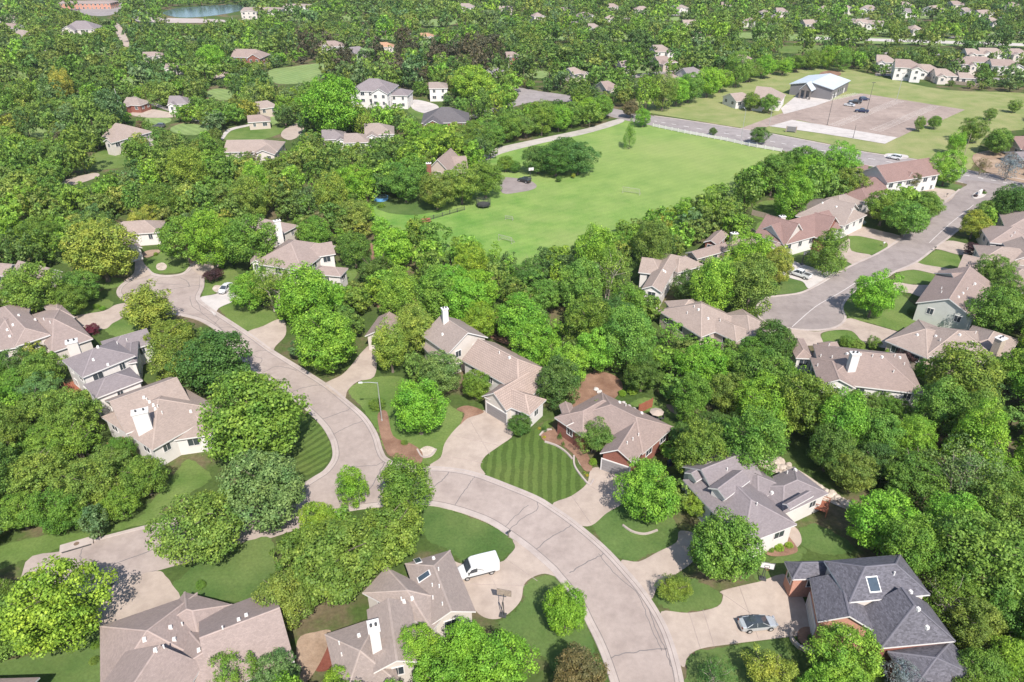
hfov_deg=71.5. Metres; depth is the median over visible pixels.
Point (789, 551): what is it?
planting bed
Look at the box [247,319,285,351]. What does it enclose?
driveway
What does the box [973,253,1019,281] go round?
tree
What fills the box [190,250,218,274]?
driveway
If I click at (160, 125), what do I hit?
parked car
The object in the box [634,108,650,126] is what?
tree
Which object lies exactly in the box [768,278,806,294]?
lawn
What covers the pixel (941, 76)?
house
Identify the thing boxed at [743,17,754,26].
house
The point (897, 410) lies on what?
tree
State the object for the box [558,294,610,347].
tree
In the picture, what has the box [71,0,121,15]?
road
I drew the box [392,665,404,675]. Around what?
window
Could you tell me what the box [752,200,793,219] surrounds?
lawn
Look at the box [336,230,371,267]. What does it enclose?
tree
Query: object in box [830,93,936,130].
bay markings
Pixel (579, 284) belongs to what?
tree
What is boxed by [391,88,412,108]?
house
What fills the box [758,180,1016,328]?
court
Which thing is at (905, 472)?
tree
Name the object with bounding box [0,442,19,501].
tree
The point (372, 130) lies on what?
house
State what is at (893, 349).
window
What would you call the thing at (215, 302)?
driveway
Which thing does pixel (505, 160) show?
tree
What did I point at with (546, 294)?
tree
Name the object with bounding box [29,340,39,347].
window
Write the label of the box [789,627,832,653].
planter wall
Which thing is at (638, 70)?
lawn
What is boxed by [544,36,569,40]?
lawn
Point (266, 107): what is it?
house
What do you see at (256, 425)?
tree
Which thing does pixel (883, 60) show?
house
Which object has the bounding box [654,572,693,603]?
tree
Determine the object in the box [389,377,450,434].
tree
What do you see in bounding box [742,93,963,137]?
parking lot
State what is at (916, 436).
tree
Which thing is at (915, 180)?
tree
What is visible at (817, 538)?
lawn
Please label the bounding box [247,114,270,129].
house
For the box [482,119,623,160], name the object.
gravel track
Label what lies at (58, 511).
tree
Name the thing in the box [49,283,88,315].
tree
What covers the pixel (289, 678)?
tree
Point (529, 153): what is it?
tree
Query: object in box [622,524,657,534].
stone edging
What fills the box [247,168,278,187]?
tree
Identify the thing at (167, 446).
window
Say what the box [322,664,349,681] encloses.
tree
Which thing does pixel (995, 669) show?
tree
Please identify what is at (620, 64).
house
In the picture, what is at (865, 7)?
house
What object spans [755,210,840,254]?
red roof house
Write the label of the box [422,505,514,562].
lawn
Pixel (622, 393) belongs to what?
shrub
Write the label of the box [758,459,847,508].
rock bed
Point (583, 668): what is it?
tree
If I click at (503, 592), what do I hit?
basketball hoop
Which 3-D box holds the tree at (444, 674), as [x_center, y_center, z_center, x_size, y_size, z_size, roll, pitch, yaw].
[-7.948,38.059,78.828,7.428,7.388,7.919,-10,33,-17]
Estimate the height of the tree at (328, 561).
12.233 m
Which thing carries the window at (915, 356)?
in the stone chimney house at (919, 339)
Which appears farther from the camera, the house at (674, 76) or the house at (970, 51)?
the house at (970, 51)
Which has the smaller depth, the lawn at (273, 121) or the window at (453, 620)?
the window at (453, 620)
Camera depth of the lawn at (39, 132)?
289.84 m
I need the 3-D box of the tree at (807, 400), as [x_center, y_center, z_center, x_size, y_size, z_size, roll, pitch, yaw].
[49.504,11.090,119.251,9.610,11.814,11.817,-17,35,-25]
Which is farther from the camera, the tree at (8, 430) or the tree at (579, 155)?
the tree at (579, 155)
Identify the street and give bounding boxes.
[21,269,678,681]
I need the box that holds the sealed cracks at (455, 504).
[79,278,673,672]
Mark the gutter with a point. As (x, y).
(554, 567)
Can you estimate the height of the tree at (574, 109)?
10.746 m
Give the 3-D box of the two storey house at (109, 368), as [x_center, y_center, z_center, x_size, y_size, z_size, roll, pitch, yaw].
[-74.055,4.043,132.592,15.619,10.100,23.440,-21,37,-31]
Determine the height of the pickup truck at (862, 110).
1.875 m
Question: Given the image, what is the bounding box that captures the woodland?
[0,0,1023,641]
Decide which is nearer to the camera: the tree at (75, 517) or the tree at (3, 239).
the tree at (75, 517)
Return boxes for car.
[153,123,165,126]
[217,282,232,293]
[517,176,530,182]
[738,614,778,633]
[747,141,758,145]
[844,103,855,106]
[859,96,868,100]
[887,154,901,159]
[972,189,986,198]
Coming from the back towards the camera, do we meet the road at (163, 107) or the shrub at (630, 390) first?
the road at (163, 107)
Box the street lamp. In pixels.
[358,382,382,420]
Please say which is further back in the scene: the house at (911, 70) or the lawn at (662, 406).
the house at (911, 70)
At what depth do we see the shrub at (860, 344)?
145.51 m
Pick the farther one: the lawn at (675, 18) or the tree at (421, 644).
the lawn at (675, 18)
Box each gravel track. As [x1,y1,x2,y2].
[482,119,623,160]
[500,177,536,193]
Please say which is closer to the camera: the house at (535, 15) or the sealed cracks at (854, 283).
the sealed cracks at (854, 283)
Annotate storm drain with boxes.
[59,536,93,553]
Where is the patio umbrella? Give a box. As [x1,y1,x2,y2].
[650,408,663,415]
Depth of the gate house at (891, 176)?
224.52 m
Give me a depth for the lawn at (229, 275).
173.00 m
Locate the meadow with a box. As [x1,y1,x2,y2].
[367,120,789,275]
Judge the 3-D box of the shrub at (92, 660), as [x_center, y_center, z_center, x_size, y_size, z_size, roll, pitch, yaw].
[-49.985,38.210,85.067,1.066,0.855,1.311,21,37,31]
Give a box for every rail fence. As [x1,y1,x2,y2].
[426,206,464,220]
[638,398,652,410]
[653,123,781,151]
[751,209,777,217]
[925,76,986,87]
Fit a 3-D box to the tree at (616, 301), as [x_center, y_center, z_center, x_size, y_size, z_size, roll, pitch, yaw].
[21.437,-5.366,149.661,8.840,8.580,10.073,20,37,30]
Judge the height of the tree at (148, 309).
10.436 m
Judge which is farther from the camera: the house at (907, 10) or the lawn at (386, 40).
the house at (907, 10)
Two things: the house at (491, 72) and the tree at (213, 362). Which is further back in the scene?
the house at (491, 72)
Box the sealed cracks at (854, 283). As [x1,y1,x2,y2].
[792,205,972,326]
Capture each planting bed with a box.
[142,250,159,257]
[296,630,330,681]
[316,647,331,671]
[359,243,385,263]
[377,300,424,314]
[378,410,422,462]
[457,405,483,423]
[483,325,517,345]
[541,429,591,471]
[566,371,622,406]
[666,404,693,418]
[765,537,797,555]
[819,71,840,75]
[972,150,1023,182]
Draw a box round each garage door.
[486,401,506,424]
[600,458,630,476]
[805,592,815,636]
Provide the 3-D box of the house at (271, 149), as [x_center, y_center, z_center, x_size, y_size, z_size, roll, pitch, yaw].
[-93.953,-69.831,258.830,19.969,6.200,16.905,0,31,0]
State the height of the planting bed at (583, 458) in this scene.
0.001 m
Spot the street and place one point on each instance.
(615, 605)
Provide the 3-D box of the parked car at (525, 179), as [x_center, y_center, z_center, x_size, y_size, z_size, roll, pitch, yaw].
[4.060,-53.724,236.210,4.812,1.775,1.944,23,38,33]
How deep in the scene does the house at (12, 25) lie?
518.46 m
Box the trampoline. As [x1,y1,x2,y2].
[476,196,490,208]
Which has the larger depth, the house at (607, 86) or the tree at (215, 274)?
the house at (607, 86)
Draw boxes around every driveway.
[62,173,99,184]
[74,303,127,328]
[95,571,179,624]
[114,23,128,46]
[124,260,150,281]
[131,109,174,117]
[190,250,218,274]
[200,290,235,315]
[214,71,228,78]
[221,124,248,138]
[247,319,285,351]
[281,123,303,139]
[324,346,376,397]
[411,100,438,112]
[430,410,512,474]
[455,540,555,618]
[552,467,628,525]
[621,531,701,598]
[661,574,808,666]
[783,261,833,287]
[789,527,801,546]
[791,318,897,347]
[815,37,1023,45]
[839,239,871,263]
[848,227,900,246]
[884,153,908,158]
[893,282,927,295]
[897,262,949,273]
[924,187,955,202]
[936,241,971,254]
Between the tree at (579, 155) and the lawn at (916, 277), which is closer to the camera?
the lawn at (916, 277)
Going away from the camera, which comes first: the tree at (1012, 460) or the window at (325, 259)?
the tree at (1012, 460)
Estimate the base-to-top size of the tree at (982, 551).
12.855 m
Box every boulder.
[774,456,784,463]
[779,464,787,470]
[826,489,836,497]
[832,494,840,501]
[838,497,845,505]
[842,500,852,507]
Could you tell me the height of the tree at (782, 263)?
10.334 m
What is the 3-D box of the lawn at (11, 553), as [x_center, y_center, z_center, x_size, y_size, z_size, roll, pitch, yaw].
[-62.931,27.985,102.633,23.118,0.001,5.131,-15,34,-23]
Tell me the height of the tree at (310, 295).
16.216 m
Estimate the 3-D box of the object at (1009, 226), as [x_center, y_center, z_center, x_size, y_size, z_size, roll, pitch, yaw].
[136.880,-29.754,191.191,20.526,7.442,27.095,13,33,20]
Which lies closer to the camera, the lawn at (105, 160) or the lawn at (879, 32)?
the lawn at (105, 160)
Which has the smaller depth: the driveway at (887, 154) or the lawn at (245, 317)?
the lawn at (245, 317)
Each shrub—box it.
[88,656,99,665]
[90,640,99,649]
[92,304,99,308]
[195,579,205,589]
[368,398,385,410]
[491,316,510,336]
[588,458,596,465]
[618,390,625,396]
[627,386,637,394]
[774,543,784,551]
[784,541,793,547]
[807,633,814,643]
[838,334,855,347]
[850,339,865,348]
[907,307,915,315]
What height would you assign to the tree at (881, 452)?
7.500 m
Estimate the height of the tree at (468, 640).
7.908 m
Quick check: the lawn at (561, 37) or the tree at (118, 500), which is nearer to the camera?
the tree at (118, 500)
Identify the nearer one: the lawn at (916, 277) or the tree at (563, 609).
the tree at (563, 609)
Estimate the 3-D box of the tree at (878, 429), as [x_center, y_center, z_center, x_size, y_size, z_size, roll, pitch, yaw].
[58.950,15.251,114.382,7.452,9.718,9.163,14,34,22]
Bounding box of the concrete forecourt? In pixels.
[781,95,832,113]
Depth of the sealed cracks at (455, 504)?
103.56 m
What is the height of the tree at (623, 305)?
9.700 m
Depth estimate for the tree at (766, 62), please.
378.51 m
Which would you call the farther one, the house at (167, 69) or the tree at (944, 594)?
the house at (167, 69)
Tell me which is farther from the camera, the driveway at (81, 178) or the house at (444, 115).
the house at (444, 115)
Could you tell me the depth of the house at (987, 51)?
423.27 m
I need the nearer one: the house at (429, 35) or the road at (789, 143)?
the road at (789, 143)
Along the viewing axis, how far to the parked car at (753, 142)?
272.04 m
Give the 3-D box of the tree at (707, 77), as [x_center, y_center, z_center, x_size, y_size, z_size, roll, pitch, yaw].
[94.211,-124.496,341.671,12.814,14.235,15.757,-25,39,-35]
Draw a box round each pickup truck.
[788,268,812,279]
[848,99,861,103]
[855,108,868,112]
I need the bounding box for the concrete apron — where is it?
[771,120,897,143]
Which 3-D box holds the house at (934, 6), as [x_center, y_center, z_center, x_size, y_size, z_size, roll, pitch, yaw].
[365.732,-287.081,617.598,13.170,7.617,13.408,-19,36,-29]
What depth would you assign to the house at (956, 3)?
654.30 m
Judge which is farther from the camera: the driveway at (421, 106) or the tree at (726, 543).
the driveway at (421, 106)
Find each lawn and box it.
[0,510,161,568]
[0,630,99,681]
[8,72,35,77]
[22,127,49,136]
[47,249,66,263]
[67,151,133,170]
[72,299,112,315]
[97,278,123,288]
[105,318,140,336]
[121,77,145,83]
[143,459,211,513]
[145,117,170,123]
[145,250,189,273]
[170,123,207,134]
[173,537,275,600]
[202,269,240,295]
[206,88,232,99]
[219,302,276,329]
[221,126,283,139]
[268,63,331,83]
[270,116,278,124]
[275,413,331,474]
[282,16,307,20]
[337,16,369,21]
[341,255,356,280]
[349,376,462,464]
[376,196,443,214]
[380,36,407,41]
[407,106,440,118]
[418,19,457,25]
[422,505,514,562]
[481,420,585,501]
[497,574,603,681]
[524,70,550,77]
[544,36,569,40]
[592,499,678,560]
[626,260,639,277]
[630,397,683,418]
[634,65,654,72]
[656,578,721,612]
[659,17,682,20]
[684,639,796,681]
[698,36,714,41]
[739,32,1023,47]
[751,547,806,581]
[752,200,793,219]
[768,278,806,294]
[776,45,823,52]
[792,251,851,271]
[799,523,854,555]
[821,330,867,349]
[843,293,916,330]
[848,235,887,253]
[865,29,889,33]
[896,270,934,284]
[917,16,937,18]
[918,250,962,268]
[935,180,961,189]
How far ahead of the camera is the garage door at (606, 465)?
113.10 m
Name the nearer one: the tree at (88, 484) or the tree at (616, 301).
the tree at (88, 484)
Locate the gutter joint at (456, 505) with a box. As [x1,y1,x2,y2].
[121,272,674,681]
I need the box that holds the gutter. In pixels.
[119,268,678,681]
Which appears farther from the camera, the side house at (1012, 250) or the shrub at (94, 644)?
the side house at (1012, 250)
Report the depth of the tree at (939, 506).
97.52 m
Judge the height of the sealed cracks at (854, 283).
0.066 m
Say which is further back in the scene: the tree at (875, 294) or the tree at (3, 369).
the tree at (875, 294)
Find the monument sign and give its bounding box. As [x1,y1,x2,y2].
[785,126,796,132]
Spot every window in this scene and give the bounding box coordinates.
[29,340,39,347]
[92,371,104,379]
[118,361,126,370]
[139,347,145,354]
[143,445,150,453]
[162,442,171,452]
[186,438,200,446]
[323,256,330,262]
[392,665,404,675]
[444,617,458,629]
[455,349,461,357]
[566,428,572,436]
[645,446,652,456]
[647,291,655,296]
[659,435,665,444]
[773,530,784,539]
[786,571,791,584]
[798,359,808,365]
[808,500,816,508]
[853,387,865,391]
[878,390,886,395]
[890,345,900,352]
[901,393,911,400]
[910,353,919,362]
[925,307,934,314]
[953,315,961,322]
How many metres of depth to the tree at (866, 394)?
123.98 m
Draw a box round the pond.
[163,5,242,16]
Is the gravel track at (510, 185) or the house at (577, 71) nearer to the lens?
the gravel track at (510, 185)
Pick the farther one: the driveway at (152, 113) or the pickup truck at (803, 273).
the driveway at (152, 113)
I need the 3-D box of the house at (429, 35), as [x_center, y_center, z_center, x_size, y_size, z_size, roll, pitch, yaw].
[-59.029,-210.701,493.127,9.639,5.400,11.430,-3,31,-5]
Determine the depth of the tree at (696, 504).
103.71 m
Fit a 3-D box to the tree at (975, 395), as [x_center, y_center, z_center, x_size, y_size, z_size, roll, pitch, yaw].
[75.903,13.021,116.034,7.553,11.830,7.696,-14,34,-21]
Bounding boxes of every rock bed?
[156,263,166,269]
[212,285,220,291]
[420,446,435,457]
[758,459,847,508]
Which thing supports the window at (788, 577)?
in the brick house at (881, 596)
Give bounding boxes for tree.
[0,219,12,240]
[0,229,12,262]
[0,261,63,312]
[0,346,29,380]
[0,359,7,375]
[0,365,36,403]
[0,383,23,422]
[0,402,31,453]
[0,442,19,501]
[0,447,68,497]
[0,490,50,530]
[0,512,7,533]
[0,554,118,659]
[0,578,23,601]
[0,594,37,661]
[2,388,58,430]
[11,371,62,404]
[13,214,61,250]
[15,349,68,389]
[15,423,51,454]
[28,486,87,534]
[40,386,104,437]
[41,392,79,420]
[43,418,104,463]
[44,450,122,511]
[47,66,74,96]
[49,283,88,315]
[57,218,141,281]
[59,268,100,301]
[66,505,101,529]
[78,209,115,255]
[84,323,99,334]
[89,445,132,481]
[98,483,140,520]
[102,436,137,461]
[117,454,171,497]
[119,278,176,329]
[125,204,160,220]
[139,182,180,219]
[142,319,194,353]
[143,491,244,565]
[145,336,196,381]
[154,215,208,263]
[164,327,252,395]
[165,143,207,188]
[182,208,226,268]
[195,44,225,69]
[196,369,312,465]
[201,268,223,281]
[206,648,263,681]
[215,217,234,238]
[215,448,306,532]
[219,213,277,267]
[227,273,269,310]
[228,174,268,217]
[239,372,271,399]
[242,158,268,198]
[246,256,294,311]
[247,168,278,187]
[250,568,315,631]
[251,647,301,681]
[272,670,302,681]
[273,260,333,328]
[288,512,384,607]
[290,307,357,372]
[294,72,361,132]
[295,215,332,242]
[296,501,337,537]
[311,281,344,309]
[312,170,349,218]
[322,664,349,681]
[333,198,371,224]
[334,163,375,199]
[334,464,369,508]
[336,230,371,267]
[351,501,424,571]
[356,255,396,282]
[371,316,409,372]
[372,227,413,265]
[376,267,419,316]
[377,453,435,514]
[380,157,427,202]
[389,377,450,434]
[394,301,434,352]
[396,622,441,677]
[410,641,473,681]
[413,264,453,324]
[418,171,456,209]
[419,123,443,146]
[419,349,463,393]
[421,263,467,294]
[437,615,487,674]
[440,131,469,150]
[440,160,482,204]
[442,276,490,323]
[449,64,495,105]
[452,241,489,276]
[455,268,499,306]
[457,120,486,146]
[461,301,496,336]
[462,369,491,399]
[465,161,504,197]
[466,627,540,681]
[482,120,505,143]
[491,673,514,681]
[496,111,521,141]
[496,291,548,347]
[497,155,513,171]
[506,254,549,290]
[507,412,531,435]
[509,160,520,172]
[509,324,562,366]
[514,115,538,137]
[521,145,557,173]
[527,279,566,312]
[528,99,556,135]
[534,354,582,409]
[536,142,574,175]
[540,342,589,388]
[542,580,587,636]
[548,104,573,131]
[550,136,576,152]
[553,641,609,681]
[558,257,602,308]
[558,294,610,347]
[560,141,601,174]
[563,101,587,127]
[574,222,618,278]
[574,416,615,453]
[576,324,622,371]
[577,97,601,122]
[589,244,632,298]
[592,94,613,114]
[600,291,634,325]
[601,305,657,372]
[604,304,644,348]
[611,281,647,311]
[612,456,680,523]
[622,100,637,117]
[623,118,635,148]
[623,350,664,391]
[633,217,673,264]
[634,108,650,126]
[651,72,679,110]
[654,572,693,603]
[668,268,702,299]
[668,421,699,446]
[669,76,689,105]
[671,371,713,422]
[672,416,728,472]
[674,342,730,387]
[681,71,705,102]
[681,492,704,517]
[687,505,767,582]
[689,255,738,309]
[694,66,725,97]
[694,409,729,436]
[696,654,737,681]
[703,416,742,451]
[706,256,739,291]
[707,372,750,414]
[709,128,717,134]
[710,347,745,382]
[712,69,735,92]
[722,404,790,477]
[723,251,781,316]
[725,49,753,87]
[726,231,775,266]
[728,369,793,428]
[729,345,793,391]
[732,260,773,289]
[736,336,769,361]
[740,642,799,681]
[741,59,764,82]
[743,92,760,110]
[750,127,772,142]
[754,319,798,358]
[756,54,778,77]
[756,153,796,195]
[760,93,780,112]
[766,245,794,282]
[772,359,799,382]
[772,371,839,437]
[773,56,795,74]
[773,170,814,219]
[782,145,826,187]
[788,55,806,72]
[789,153,829,191]
[796,662,847,681]
[802,620,885,681]
[803,49,822,69]
[804,228,848,275]
[806,421,858,473]
[813,385,870,449]
[817,45,836,68]
[823,140,863,171]
[825,448,880,493]
[833,167,873,192]
[834,48,851,71]
[838,389,860,403]
[845,487,932,555]
[849,268,907,317]
[851,390,881,415]
[851,407,907,458]
[854,440,896,479]
[863,189,907,225]
[866,335,882,349]
[868,391,896,414]
[878,511,948,578]
[879,447,950,506]
[880,200,931,237]
[880,657,925,681]
[882,398,913,420]
[891,412,937,443]
[893,414,939,459]
[896,348,917,361]
[909,172,921,185]
[911,375,971,434]
[913,448,949,483]
[914,116,926,131]
[914,191,946,218]
[922,340,1009,402]
[922,490,989,548]
[922,566,976,624]
[924,432,1012,504]
[925,507,1023,608]
[927,115,941,128]
[929,149,967,185]
[939,397,1011,478]
[945,129,966,153]
[945,596,1008,650]
[950,674,980,681]
[951,388,1007,448]
[957,645,1010,681]
[958,116,991,142]
[958,209,993,238]
[963,242,977,255]
[963,283,1023,334]
[963,465,1023,539]
[973,157,991,174]
[973,200,1002,220]
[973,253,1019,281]
[973,570,1023,639]
[975,451,1023,492]
[976,522,1023,574]
[982,107,997,118]
[984,127,1014,154]
[987,634,1023,681]
[990,183,1023,216]
[990,271,1023,298]
[994,347,1023,392]
[995,153,1023,180]
[1007,99,1023,112]
[1007,367,1023,405]
[1010,445,1023,475]
[1017,326,1023,348]
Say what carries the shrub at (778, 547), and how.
on the planting bed at (789, 551)
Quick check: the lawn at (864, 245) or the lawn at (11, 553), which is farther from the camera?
the lawn at (864, 245)
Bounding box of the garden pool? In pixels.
[374,194,387,201]
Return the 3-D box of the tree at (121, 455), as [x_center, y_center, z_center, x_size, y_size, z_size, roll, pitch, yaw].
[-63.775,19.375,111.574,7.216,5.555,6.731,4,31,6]
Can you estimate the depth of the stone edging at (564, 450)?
119.05 m
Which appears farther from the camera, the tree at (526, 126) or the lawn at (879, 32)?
the lawn at (879, 32)
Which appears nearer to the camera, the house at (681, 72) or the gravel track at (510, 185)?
the gravel track at (510, 185)
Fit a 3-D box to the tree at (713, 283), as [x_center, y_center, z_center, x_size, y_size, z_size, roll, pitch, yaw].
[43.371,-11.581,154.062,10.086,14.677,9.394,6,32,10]
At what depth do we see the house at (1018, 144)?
259.26 m
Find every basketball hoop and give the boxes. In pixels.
[497,588,510,617]
[759,562,775,580]
[800,251,809,264]
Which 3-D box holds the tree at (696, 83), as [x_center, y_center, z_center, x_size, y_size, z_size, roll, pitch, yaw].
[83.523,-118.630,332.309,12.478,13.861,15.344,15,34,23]
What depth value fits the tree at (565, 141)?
247.16 m
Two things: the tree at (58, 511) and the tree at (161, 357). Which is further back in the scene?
the tree at (161, 357)
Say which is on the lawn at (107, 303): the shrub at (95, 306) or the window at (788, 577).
the shrub at (95, 306)
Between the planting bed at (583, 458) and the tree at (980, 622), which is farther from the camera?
the planting bed at (583, 458)
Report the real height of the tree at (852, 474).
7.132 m
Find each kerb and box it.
[93,262,683,681]
[657,116,1023,330]
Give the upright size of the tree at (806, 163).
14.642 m
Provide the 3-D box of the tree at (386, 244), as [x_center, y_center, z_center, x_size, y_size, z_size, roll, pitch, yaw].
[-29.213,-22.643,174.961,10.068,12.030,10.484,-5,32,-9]
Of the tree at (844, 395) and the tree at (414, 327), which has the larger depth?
the tree at (414, 327)
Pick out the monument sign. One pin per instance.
(791, 128)
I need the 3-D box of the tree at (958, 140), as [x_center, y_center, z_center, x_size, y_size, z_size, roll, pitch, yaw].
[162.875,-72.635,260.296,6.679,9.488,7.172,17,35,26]
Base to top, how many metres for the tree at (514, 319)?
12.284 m
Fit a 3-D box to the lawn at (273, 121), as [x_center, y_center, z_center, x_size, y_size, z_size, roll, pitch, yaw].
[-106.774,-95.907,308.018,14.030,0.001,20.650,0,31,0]
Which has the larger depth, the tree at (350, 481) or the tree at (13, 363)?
the tree at (13, 363)
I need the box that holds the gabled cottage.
[0,260,62,303]
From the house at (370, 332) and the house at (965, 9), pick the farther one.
the house at (965, 9)
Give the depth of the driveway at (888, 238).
197.45 m
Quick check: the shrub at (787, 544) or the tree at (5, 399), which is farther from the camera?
the tree at (5, 399)
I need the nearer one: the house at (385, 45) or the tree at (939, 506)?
the tree at (939, 506)
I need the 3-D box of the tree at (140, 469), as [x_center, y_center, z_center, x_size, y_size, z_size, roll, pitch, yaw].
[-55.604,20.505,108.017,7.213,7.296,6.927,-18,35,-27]
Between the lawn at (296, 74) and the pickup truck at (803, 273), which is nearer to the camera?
the pickup truck at (803, 273)
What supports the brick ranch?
on the ground at (356, 608)
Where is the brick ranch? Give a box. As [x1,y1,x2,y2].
[554,392,673,477]
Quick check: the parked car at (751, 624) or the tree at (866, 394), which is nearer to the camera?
the parked car at (751, 624)
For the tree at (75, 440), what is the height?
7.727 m
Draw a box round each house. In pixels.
[0,302,92,366]
[0,677,40,681]
[3,23,23,31]
[16,30,29,36]
[59,0,118,8]
[62,21,104,34]
[62,328,151,422]
[99,591,293,681]
[101,123,152,155]
[101,377,216,465]
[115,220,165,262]
[122,97,151,112]
[142,52,165,62]
[164,63,183,74]
[167,96,192,113]
[223,139,285,162]
[231,49,270,65]
[241,7,284,18]
[246,218,347,286]
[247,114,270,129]
[255,100,275,116]
[284,4,311,13]
[318,40,343,53]
[321,129,345,149]
[324,550,475,681]
[343,133,369,147]
[349,46,364,58]
[351,78,398,108]
[364,123,393,144]
[365,311,397,350]
[380,42,393,53]
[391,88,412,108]
[420,33,433,38]
[421,107,468,130]
[421,306,487,373]
[426,148,467,177]
[428,82,447,101]
[461,3,474,11]
[461,338,548,425]
[487,67,506,80]
[499,6,512,14]
[504,51,518,63]
[530,12,545,21]
[565,67,588,80]
[576,12,595,21]
[587,23,597,29]
[595,81,616,98]
[605,15,614,23]
[607,3,617,11]
[615,60,634,72]
[633,6,645,13]
[638,253,702,308]
[649,45,673,57]
[649,56,677,71]
[658,299,770,349]
[660,74,679,83]
[672,5,687,12]
[674,67,699,76]
[681,20,695,24]
[681,449,828,558]
[686,230,783,268]
[722,92,750,108]
[734,54,755,63]
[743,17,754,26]
[751,86,785,110]
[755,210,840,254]
[774,8,787,16]
[783,554,978,681]
[785,338,922,413]
[795,194,866,237]
[798,19,815,28]
[844,158,939,212]
[845,5,851,14]
[849,19,867,27]
[859,5,876,13]
[866,20,883,29]
[874,55,893,71]
[885,319,1018,378]
[890,59,922,82]
[897,8,916,17]
[905,25,923,35]
[913,266,991,329]
[920,64,935,79]
[923,5,942,14]
[929,68,958,84]
[945,1,964,8]
[952,57,976,74]
[956,72,977,82]
[957,7,970,15]
[958,236,1023,301]
[960,48,985,56]
[965,56,989,70]
[974,9,993,16]
[976,48,1006,58]
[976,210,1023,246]
[984,59,1023,75]
[986,17,996,26]
[1000,136,1023,152]
[1003,48,1023,61]
[1003,151,1023,167]
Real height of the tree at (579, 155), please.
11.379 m
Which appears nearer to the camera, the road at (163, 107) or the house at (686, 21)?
the road at (163, 107)
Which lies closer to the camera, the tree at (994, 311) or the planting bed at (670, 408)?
the planting bed at (670, 408)
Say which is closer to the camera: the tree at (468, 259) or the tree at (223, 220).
the tree at (468, 259)
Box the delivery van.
[457,550,499,580]
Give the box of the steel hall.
[789,73,850,99]
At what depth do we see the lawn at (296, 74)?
395.91 m
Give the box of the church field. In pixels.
[634,68,1023,169]
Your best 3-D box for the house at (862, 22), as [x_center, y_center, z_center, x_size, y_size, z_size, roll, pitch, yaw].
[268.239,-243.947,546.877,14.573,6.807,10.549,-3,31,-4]
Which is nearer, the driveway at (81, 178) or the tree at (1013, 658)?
the tree at (1013, 658)
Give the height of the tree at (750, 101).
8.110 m
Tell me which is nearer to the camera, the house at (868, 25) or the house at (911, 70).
the house at (911, 70)
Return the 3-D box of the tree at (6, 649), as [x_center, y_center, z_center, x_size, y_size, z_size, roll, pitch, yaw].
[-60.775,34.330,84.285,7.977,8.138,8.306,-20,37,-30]
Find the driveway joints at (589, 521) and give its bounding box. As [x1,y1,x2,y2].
[442,325,871,646]
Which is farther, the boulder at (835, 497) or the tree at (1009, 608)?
the boulder at (835, 497)
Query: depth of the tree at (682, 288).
159.57 m
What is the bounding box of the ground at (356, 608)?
[0,0,1023,681]
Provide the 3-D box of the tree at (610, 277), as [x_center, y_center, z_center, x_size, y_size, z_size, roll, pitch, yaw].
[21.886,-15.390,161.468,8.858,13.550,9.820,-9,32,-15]
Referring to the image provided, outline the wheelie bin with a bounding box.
[666,459,672,466]
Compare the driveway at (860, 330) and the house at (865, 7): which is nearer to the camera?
the driveway at (860, 330)
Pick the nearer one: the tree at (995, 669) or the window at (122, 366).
the tree at (995, 669)
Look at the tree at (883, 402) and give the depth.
124.73 m
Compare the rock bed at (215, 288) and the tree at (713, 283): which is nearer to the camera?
the tree at (713, 283)
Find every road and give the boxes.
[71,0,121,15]
[129,15,224,22]
[131,96,208,123]
[469,87,626,118]
[607,114,1023,189]
[632,65,699,77]
[875,73,1008,79]
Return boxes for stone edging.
[416,448,436,457]
[545,441,572,458]
[573,455,593,484]
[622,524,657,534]
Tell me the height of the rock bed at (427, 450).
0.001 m
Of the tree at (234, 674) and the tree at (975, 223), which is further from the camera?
the tree at (975, 223)
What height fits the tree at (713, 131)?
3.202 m
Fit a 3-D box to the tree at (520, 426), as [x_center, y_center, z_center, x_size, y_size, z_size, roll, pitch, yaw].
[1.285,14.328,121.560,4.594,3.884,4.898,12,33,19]
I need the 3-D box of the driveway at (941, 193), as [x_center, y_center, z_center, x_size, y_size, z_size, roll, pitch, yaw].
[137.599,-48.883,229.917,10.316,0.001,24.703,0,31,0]
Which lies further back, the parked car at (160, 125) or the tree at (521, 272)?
the parked car at (160, 125)
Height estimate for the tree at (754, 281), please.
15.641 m
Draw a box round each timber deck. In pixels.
[62,380,80,390]
[814,496,830,517]
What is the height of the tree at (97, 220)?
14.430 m
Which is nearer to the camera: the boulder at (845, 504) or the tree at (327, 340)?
the boulder at (845, 504)
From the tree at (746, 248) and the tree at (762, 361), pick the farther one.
the tree at (746, 248)
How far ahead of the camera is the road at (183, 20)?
588.31 m
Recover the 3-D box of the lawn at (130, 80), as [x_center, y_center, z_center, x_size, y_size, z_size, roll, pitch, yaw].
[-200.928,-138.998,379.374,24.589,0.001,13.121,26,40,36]
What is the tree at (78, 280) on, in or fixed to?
on the lawn at (107, 303)
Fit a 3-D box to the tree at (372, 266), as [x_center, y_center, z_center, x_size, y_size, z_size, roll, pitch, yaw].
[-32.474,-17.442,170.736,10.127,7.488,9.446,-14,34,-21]
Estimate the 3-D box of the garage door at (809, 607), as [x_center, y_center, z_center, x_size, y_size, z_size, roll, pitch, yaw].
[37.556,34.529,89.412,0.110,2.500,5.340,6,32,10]

